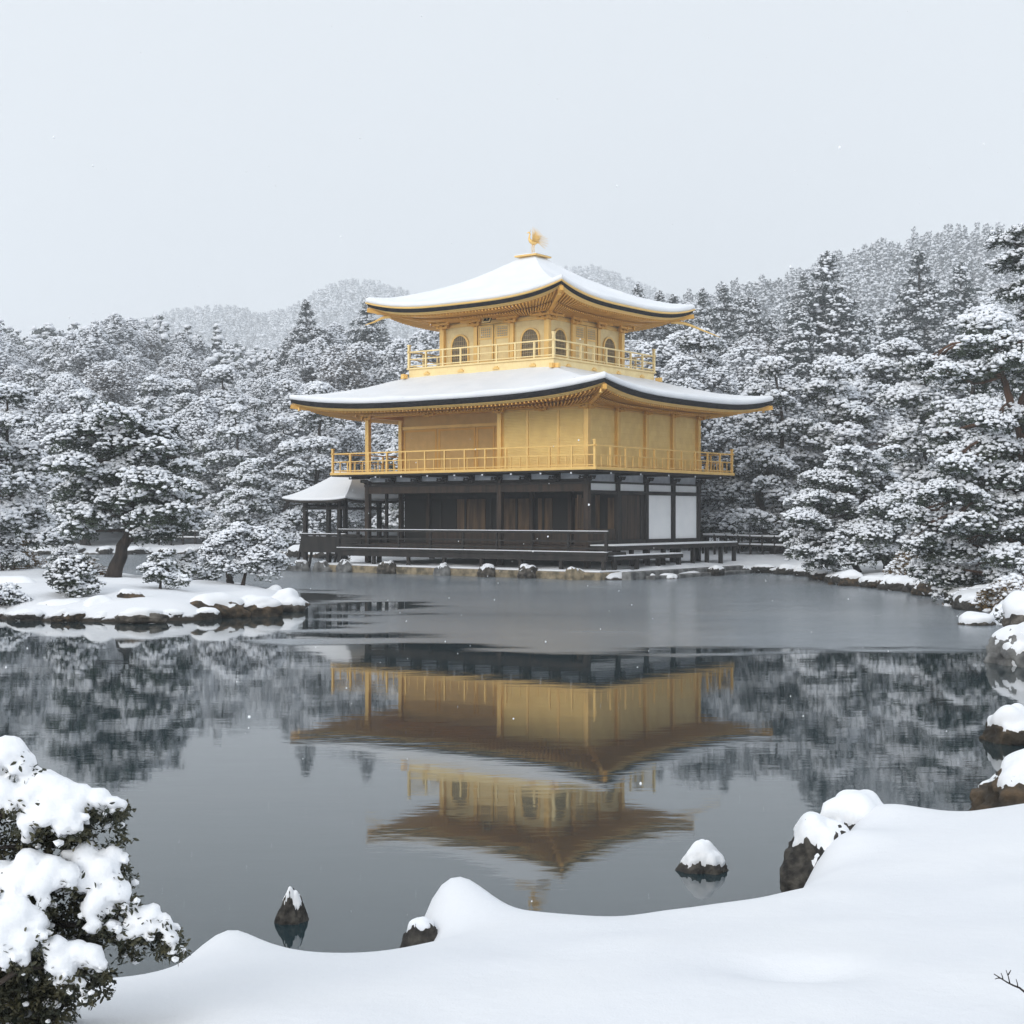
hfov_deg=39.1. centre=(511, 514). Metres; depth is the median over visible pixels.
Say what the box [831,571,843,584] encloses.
shore rock
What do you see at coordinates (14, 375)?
evergreen tree
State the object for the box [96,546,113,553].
shore rock
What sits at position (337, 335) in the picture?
evergreen tree
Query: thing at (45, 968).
snowy bush
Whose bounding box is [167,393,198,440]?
pine tree
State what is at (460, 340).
window
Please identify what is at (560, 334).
window
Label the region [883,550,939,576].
bush
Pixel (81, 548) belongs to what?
shore rock
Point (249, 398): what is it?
evergreen tree
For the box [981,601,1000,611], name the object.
shore rock
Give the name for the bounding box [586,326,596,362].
door
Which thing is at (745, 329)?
cedar tree
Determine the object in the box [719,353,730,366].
pine tree
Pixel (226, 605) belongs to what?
rock
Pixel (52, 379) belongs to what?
evergreen tree
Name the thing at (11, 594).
pine
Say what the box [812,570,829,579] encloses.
shore rock
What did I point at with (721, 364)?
evergreen tree
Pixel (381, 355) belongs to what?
pine tree
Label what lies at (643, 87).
sky
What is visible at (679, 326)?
cedar tree
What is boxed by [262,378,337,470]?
evergreen tree
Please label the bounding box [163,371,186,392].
pine tree
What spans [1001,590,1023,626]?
rock
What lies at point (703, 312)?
cedar tree
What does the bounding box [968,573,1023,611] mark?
bush
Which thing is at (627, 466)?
temple pavilion
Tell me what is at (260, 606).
rock
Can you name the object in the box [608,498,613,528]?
sliding door
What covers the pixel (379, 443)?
evergreen tree
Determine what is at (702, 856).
rock
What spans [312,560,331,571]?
foundation boulder
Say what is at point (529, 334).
window
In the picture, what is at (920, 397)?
pine tree
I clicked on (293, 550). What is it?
shore rock
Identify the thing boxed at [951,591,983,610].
shore rock
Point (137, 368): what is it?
evergreen tree
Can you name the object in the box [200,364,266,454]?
pine tree
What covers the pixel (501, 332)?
door
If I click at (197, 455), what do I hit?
evergreen tree
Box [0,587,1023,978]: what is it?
water
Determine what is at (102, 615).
shore rock
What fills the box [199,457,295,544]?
pine tree
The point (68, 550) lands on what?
pine
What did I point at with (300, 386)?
evergreen tree
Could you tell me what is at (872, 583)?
shore rock
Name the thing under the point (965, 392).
pine tree
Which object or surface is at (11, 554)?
bush
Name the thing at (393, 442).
evergreen tree
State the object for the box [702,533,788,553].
wooden fence
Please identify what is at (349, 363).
evergreen tree
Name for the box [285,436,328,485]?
evergreen tree
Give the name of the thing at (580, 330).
door
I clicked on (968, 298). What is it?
cedar tree
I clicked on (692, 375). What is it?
evergreen tree
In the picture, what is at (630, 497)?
door
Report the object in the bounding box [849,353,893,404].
pine tree
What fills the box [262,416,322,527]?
pine tree
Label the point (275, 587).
rock
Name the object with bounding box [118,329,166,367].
evergreen tree
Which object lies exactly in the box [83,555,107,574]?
pine
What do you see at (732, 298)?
cedar tree
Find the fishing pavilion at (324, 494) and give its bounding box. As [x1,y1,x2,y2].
[282,472,404,567]
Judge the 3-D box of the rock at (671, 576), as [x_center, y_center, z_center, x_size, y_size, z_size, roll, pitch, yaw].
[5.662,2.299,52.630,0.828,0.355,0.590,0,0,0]
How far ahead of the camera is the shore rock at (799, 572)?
54.60 m
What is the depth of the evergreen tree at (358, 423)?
113.86 m
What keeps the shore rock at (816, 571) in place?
on the ground
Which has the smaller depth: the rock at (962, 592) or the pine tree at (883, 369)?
the rock at (962, 592)
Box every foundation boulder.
[290,559,309,570]
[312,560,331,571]
[336,559,351,572]
[377,560,396,573]
[433,562,450,575]
[477,563,495,576]
[517,564,537,578]
[563,566,583,579]
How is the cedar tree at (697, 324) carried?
on the ground
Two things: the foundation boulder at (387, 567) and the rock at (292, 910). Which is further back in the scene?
the foundation boulder at (387, 567)
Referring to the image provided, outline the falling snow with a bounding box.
[2,9,1023,901]
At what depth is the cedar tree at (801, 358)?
105.01 m
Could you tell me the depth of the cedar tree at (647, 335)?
155.20 m
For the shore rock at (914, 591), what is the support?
on the ground
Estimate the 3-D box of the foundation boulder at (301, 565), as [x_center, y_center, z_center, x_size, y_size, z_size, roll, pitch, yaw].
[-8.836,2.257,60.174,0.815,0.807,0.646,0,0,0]
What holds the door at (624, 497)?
in the temple pavilion at (627, 466)
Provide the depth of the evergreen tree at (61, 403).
101.31 m
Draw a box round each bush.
[0,525,31,570]
[0,537,46,569]
[0,735,191,1023]
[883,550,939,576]
[951,554,992,585]
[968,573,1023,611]
[990,607,1003,624]
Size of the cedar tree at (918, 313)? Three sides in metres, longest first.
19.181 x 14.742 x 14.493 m
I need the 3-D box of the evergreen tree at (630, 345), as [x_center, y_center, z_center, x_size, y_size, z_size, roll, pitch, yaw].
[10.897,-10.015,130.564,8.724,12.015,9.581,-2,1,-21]
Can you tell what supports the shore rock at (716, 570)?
on the ground
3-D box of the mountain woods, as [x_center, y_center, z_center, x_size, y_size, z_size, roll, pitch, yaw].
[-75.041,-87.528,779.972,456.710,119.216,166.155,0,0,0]
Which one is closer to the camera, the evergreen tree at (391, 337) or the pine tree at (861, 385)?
the pine tree at (861, 385)
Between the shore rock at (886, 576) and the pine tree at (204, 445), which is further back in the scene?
the pine tree at (204, 445)
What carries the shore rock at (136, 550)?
on the ground
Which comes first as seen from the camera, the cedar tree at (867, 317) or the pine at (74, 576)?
the pine at (74, 576)
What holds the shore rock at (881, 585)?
on the ground
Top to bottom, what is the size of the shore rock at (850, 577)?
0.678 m
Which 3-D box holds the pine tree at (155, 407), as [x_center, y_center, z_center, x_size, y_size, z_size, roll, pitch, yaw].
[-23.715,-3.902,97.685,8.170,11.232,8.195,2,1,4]
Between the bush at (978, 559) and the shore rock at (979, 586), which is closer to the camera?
the shore rock at (979, 586)
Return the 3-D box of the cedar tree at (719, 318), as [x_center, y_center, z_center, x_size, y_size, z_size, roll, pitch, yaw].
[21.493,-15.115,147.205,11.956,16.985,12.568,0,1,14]
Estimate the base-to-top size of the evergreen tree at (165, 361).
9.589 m
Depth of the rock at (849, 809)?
8.71 m
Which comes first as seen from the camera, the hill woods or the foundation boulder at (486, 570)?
the foundation boulder at (486, 570)
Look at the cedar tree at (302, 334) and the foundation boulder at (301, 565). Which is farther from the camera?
the cedar tree at (302, 334)
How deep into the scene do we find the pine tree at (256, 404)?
109.58 m
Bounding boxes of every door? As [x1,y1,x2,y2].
[457,499,485,530]
[478,324,493,361]
[494,323,509,360]
[504,498,528,529]
[538,498,552,529]
[575,325,585,360]
[575,498,582,530]
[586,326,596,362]
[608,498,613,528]
[622,495,627,538]
[628,495,633,538]
[634,495,639,538]
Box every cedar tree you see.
[273,299,333,370]
[343,296,389,388]
[625,330,640,339]
[625,332,638,343]
[632,284,665,348]
[649,290,664,334]
[653,294,686,340]
[671,319,689,341]
[684,287,718,329]
[692,322,709,346]
[701,283,744,358]
[725,293,744,314]
[728,297,757,331]
[728,298,775,354]
[744,294,764,320]
[764,316,779,345]
[775,251,878,386]
[776,272,819,335]
[779,317,840,400]
[814,277,838,309]
[858,313,886,352]
[874,249,960,353]
[929,275,940,306]
[938,262,988,338]
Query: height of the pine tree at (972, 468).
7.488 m
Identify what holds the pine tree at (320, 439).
on the ground
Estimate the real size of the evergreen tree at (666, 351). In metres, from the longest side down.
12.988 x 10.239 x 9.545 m
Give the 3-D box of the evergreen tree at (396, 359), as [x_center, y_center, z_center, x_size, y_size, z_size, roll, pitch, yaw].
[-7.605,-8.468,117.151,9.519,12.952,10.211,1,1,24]
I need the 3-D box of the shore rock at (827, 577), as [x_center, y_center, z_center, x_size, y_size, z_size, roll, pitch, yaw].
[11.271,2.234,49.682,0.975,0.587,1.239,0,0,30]
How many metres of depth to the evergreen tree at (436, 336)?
157.08 m
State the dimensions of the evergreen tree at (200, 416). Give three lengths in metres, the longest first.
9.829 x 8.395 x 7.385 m
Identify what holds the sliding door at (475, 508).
in the temple pavilion at (627, 466)
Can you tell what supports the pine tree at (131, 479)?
on the ground
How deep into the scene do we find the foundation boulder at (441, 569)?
55.29 m
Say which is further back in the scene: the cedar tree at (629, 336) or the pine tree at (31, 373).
the cedar tree at (629, 336)
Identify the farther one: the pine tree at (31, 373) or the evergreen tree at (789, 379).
the pine tree at (31, 373)
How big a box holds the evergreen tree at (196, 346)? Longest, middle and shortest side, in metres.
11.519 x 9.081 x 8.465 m
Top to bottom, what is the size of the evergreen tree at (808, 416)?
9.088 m
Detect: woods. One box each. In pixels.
[0,296,1020,381]
[136,264,680,352]
[664,221,1023,327]
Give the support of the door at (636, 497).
in the temple pavilion at (627, 466)
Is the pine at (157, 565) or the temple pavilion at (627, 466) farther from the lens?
the temple pavilion at (627, 466)
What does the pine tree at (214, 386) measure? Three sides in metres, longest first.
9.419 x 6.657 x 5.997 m
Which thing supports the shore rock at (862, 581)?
on the ground
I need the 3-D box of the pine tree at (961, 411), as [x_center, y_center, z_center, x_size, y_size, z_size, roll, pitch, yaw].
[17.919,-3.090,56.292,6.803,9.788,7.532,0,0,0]
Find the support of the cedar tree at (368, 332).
on the ground
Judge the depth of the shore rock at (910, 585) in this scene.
42.50 m
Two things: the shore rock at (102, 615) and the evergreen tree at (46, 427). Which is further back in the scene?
the evergreen tree at (46, 427)
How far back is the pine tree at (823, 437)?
65.29 m
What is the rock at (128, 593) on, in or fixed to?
on the ground
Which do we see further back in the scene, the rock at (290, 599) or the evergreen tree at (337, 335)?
the evergreen tree at (337, 335)
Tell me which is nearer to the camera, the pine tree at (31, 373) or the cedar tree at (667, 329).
the pine tree at (31, 373)
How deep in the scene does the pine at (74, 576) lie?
33.35 m
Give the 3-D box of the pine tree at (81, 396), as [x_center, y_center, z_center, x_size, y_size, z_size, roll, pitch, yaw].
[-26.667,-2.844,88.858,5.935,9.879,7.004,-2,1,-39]
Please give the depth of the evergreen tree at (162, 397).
125.49 m
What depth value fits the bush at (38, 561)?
46.88 m
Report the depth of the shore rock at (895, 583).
44.18 m
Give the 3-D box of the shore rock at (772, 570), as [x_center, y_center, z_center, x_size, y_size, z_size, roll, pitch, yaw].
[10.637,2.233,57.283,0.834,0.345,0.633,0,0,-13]
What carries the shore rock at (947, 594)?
on the ground
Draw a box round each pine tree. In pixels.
[0,343,22,376]
[0,381,22,497]
[0,382,82,569]
[0,464,28,536]
[16,368,46,396]
[31,336,73,395]
[38,388,127,545]
[40,374,58,393]
[40,400,214,577]
[96,360,134,406]
[101,493,152,541]
[113,374,193,502]
[127,355,138,362]
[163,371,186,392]
[165,378,197,415]
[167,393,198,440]
[178,439,223,542]
[193,403,283,530]
[197,521,294,585]
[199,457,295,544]
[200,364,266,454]
[210,365,241,389]
[229,361,245,380]
[247,398,271,457]
[251,380,363,531]
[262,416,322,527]
[266,440,325,545]
[364,363,435,528]
[367,350,389,385]
[660,326,743,540]
[701,407,794,550]
[701,499,715,532]
[718,355,833,553]
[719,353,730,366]
[755,354,893,539]
[778,443,931,573]
[838,353,978,551]
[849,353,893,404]
[858,337,946,450]
[880,329,1023,602]
[913,309,1023,556]
[931,303,1018,433]
[983,223,1023,388]
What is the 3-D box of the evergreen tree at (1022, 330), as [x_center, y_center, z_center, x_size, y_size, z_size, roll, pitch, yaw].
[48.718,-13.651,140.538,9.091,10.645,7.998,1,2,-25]
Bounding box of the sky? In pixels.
[0,0,1023,338]
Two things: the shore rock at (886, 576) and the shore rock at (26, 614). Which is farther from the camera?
the shore rock at (886, 576)
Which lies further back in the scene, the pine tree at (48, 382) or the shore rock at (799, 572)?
the pine tree at (48, 382)
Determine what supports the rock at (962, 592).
on the ground
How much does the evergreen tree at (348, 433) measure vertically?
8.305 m
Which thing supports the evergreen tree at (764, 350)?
on the ground
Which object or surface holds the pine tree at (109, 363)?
on the ground
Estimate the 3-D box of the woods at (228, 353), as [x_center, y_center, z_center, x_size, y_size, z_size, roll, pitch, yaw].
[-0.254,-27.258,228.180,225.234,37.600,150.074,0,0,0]
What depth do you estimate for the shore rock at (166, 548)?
85.95 m
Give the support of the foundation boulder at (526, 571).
on the ground
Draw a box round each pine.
[0,582,32,605]
[41,543,82,569]
[42,554,105,597]
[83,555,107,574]
[136,549,192,588]
[175,549,222,580]
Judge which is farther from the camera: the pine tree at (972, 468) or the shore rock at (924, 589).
the shore rock at (924, 589)
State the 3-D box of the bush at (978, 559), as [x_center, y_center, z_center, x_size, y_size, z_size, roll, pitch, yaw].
[13.169,1.708,39.912,2.176,1.343,2.065,0,0,0]
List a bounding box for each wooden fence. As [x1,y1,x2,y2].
[134,530,220,544]
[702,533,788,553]
[707,532,785,551]
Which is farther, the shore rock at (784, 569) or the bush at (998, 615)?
the shore rock at (784, 569)
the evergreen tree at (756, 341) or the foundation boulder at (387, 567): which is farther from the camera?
the evergreen tree at (756, 341)
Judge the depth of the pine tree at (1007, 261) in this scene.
42.89 m
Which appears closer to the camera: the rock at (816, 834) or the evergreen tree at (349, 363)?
the rock at (816, 834)
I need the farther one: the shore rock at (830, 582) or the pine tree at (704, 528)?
the pine tree at (704, 528)
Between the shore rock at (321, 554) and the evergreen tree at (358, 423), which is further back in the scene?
the evergreen tree at (358, 423)
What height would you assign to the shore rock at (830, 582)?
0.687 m
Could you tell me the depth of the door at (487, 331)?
58.76 m
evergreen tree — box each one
[0,332,23,355]
[0,336,25,378]
[0,394,54,494]
[1,364,37,386]
[5,341,44,372]
[9,392,99,500]
[18,350,44,367]
[28,336,54,352]
[40,348,60,371]
[42,372,81,394]
[42,394,121,457]
[45,376,102,409]
[46,324,144,404]
[77,362,153,419]
[85,313,158,374]
[115,317,156,357]
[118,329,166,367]
[121,361,148,381]
[134,373,176,419]
[152,356,199,395]
[157,359,214,396]
[161,331,219,384]
[163,349,212,396]
[164,395,259,500]
[179,444,245,500]
[215,382,254,393]
[233,378,255,391]
[238,393,272,454]
[242,376,280,448]
[252,361,281,378]
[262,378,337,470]
[264,368,305,384]
[269,381,304,468]
[285,337,328,383]
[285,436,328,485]
[306,420,377,532]
[311,341,381,424]
[312,323,351,351]
[336,422,394,503]
[348,389,360,426]
[354,434,394,535]
[360,330,439,428]
[360,333,395,347]
[376,424,404,526]
[382,375,396,383]
[412,329,439,362]
[625,339,648,367]
[627,332,732,540]
[654,379,714,487]
[660,356,758,550]
[694,346,724,368]
[701,371,823,550]
[722,346,767,390]
[725,335,775,365]
[725,342,777,375]
[769,335,792,358]
[805,400,826,419]
[814,379,917,507]
[845,373,871,402]
[931,378,964,398]
[978,297,1023,332]
[1010,320,1023,333]
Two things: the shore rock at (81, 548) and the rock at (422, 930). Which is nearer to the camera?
the rock at (422, 930)
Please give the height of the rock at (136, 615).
0.404 m
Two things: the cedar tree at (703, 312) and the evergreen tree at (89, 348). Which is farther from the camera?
the cedar tree at (703, 312)
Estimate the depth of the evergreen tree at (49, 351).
146.80 m
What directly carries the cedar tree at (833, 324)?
on the ground
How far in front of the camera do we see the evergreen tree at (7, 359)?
130.10 m
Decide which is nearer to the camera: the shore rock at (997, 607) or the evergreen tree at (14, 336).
the shore rock at (997, 607)
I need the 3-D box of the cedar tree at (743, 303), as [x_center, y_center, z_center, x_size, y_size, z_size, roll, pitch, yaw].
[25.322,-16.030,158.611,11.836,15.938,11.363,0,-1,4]
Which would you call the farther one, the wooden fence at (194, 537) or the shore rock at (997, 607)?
the wooden fence at (194, 537)
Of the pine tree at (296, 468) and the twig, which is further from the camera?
the pine tree at (296, 468)
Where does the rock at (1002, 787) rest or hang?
on the ground
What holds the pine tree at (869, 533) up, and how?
on the ground
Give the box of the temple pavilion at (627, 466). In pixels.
[289,229,772,570]
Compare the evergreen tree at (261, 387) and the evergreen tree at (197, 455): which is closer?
the evergreen tree at (197, 455)
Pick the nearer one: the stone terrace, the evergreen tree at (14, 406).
the stone terrace
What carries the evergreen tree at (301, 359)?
on the ground
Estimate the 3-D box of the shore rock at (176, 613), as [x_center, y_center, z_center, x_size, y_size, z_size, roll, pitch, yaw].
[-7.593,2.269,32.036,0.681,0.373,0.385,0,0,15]
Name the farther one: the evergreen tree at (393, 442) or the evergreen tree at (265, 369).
the evergreen tree at (265, 369)
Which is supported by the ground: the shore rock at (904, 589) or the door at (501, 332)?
the shore rock at (904, 589)
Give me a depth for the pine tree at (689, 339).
79.57 m
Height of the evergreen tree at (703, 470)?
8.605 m
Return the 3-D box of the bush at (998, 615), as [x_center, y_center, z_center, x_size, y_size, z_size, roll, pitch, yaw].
[10.507,2.573,31.023,2.094,1.216,1.992,0,0,0]
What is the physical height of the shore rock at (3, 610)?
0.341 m
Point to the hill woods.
(944, 249)
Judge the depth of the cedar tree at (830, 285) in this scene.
172.46 m
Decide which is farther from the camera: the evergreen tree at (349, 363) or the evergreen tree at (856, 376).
the evergreen tree at (349, 363)
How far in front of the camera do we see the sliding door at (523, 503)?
58.63 m
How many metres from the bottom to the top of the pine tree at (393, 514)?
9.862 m
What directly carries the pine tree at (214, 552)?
on the ground
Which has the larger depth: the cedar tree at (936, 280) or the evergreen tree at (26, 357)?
the cedar tree at (936, 280)
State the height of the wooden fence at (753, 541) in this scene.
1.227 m
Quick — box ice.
[0,554,1002,656]
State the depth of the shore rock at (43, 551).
84.73 m
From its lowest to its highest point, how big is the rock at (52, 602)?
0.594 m
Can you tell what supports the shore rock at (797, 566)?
on the ground
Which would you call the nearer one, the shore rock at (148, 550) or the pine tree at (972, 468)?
the pine tree at (972, 468)
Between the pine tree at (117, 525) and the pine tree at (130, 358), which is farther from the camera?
the pine tree at (130, 358)
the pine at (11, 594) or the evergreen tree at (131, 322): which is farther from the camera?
the evergreen tree at (131, 322)
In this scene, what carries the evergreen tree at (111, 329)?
on the ground
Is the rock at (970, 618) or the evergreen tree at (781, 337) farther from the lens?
the evergreen tree at (781, 337)
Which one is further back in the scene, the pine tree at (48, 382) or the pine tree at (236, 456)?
the pine tree at (48, 382)
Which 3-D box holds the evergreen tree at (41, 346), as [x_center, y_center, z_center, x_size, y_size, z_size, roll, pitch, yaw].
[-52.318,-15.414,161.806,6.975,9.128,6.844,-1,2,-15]
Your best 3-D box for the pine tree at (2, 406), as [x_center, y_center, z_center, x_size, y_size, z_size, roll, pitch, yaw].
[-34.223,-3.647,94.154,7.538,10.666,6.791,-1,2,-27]
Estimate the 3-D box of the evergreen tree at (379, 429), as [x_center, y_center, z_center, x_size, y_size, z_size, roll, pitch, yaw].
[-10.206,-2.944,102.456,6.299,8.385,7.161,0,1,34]
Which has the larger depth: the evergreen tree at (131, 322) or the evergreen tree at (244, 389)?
the evergreen tree at (131, 322)
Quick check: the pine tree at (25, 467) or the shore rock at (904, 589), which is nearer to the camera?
the shore rock at (904, 589)
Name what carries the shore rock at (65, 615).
on the ground
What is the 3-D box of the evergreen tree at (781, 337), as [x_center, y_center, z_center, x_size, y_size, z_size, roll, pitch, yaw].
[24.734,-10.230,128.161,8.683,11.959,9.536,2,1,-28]
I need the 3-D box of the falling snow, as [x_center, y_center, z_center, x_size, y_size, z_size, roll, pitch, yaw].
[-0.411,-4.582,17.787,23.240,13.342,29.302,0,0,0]
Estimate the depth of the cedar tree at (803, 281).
165.66 m
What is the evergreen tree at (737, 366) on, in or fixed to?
on the ground
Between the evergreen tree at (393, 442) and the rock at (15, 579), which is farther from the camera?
the evergreen tree at (393, 442)
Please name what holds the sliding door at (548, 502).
in the temple pavilion at (627, 466)
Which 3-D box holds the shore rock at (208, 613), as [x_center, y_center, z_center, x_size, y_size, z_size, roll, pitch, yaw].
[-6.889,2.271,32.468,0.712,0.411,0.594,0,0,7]
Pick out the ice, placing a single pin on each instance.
(560, 616)
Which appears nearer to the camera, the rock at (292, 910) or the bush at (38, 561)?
the rock at (292, 910)
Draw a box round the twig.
[994,970,1023,991]
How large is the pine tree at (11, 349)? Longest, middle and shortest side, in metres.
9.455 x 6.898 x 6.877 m
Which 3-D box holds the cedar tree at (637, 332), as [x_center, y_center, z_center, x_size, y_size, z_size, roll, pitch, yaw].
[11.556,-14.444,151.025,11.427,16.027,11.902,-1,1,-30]
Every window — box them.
[451,334,468,363]
[520,328,539,357]
[555,328,566,357]
[603,337,615,365]
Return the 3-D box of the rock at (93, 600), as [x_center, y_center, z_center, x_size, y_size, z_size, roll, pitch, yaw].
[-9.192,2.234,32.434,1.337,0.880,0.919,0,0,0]
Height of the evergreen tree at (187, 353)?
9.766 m
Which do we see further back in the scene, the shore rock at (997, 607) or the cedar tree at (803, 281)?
the cedar tree at (803, 281)
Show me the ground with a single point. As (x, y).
(898, 915)
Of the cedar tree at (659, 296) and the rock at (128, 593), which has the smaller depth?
the rock at (128, 593)
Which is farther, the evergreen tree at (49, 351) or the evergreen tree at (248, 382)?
the evergreen tree at (49, 351)
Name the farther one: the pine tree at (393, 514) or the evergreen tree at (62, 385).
the evergreen tree at (62, 385)
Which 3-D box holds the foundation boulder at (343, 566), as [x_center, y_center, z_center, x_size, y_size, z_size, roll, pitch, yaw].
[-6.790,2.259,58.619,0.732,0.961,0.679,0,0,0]
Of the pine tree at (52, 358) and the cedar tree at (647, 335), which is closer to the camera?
the pine tree at (52, 358)
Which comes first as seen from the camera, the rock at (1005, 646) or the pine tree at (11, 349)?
the rock at (1005, 646)
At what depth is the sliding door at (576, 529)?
56.91 m
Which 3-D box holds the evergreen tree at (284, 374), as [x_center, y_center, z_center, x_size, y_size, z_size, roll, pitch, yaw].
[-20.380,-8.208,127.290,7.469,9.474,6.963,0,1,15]
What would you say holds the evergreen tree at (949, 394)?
on the ground
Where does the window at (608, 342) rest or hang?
in the temple pavilion at (627, 466)
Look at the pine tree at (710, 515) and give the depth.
70.99 m
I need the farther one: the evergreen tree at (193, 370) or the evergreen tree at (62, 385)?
the evergreen tree at (193, 370)
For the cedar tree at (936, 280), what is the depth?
169.01 m
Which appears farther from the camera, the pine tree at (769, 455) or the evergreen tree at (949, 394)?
the evergreen tree at (949, 394)
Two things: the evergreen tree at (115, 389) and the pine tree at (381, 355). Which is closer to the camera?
the evergreen tree at (115, 389)
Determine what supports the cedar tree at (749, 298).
on the ground
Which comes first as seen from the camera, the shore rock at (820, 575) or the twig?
the twig
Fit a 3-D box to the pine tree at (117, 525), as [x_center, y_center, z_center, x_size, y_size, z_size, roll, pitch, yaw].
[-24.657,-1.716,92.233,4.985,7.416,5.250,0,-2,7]
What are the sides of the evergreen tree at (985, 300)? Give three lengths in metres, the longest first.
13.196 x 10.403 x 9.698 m
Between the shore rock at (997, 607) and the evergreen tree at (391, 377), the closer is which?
the shore rock at (997, 607)
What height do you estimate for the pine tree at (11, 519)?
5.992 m
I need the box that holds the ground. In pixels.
[0,255,1023,1023]
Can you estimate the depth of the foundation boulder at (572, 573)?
51.57 m
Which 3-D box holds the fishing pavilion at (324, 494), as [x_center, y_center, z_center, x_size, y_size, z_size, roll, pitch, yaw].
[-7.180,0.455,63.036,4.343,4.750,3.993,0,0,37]
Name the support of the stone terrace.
on the ground
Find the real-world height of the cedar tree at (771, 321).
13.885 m
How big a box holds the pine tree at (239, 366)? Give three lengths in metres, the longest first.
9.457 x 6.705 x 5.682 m
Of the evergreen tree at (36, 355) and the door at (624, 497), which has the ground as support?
the evergreen tree at (36, 355)
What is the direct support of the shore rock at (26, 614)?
on the ground
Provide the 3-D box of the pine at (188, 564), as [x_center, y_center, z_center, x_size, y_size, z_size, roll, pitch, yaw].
[-9.379,1.549,42.711,1.633,1.104,1.673,0,0,0]
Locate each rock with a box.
[0,576,35,582]
[0,607,6,616]
[7,608,44,620]
[30,546,50,554]
[37,598,81,605]
[50,608,85,621]
[74,543,85,552]
[83,595,112,606]
[94,611,107,620]
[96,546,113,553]
[114,607,168,623]
[117,589,144,597]
[128,546,145,553]
[145,547,152,552]
[158,547,175,551]
[163,609,183,616]
[184,547,198,553]
[190,592,250,617]
[196,607,221,618]
[241,594,283,616]
[267,585,281,590]
[271,588,306,611]
[274,886,308,924]
[288,544,302,556]
[317,552,334,558]
[399,916,437,947]
[660,573,677,578]
[675,839,727,874]
[707,565,724,575]
[753,564,774,572]
[769,567,776,573]
[774,564,796,574]
[780,811,849,891]
[791,564,806,573]
[793,568,808,576]
[808,568,826,579]
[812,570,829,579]
[820,789,882,829]
[824,572,836,582]
[828,571,842,584]
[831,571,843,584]
[838,569,863,585]
[858,575,883,586]
[866,576,881,587]
[877,575,900,589]
[878,574,893,584]
[884,575,914,590]
[902,576,923,592]
[905,579,920,591]
[911,581,924,595]
[917,578,934,595]
[944,586,964,602]
[950,588,981,605]
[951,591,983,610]
[958,611,995,625]
[968,749,1023,810]
[970,583,994,588]
[979,703,1023,745]
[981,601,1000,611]
[983,622,1023,666]
[989,600,1002,613]
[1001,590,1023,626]
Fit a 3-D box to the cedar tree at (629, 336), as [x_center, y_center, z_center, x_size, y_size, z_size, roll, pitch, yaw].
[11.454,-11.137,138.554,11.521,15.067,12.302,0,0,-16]
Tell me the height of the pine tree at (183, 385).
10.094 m
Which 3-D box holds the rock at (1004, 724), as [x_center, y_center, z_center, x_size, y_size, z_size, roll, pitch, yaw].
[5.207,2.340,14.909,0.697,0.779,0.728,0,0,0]
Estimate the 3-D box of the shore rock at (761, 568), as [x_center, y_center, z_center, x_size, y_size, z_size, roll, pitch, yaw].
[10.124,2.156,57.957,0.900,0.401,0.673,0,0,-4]
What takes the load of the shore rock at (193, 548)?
on the ground
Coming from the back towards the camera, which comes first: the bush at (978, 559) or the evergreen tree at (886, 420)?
the evergreen tree at (886, 420)
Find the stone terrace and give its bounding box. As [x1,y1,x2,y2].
[328,562,752,579]

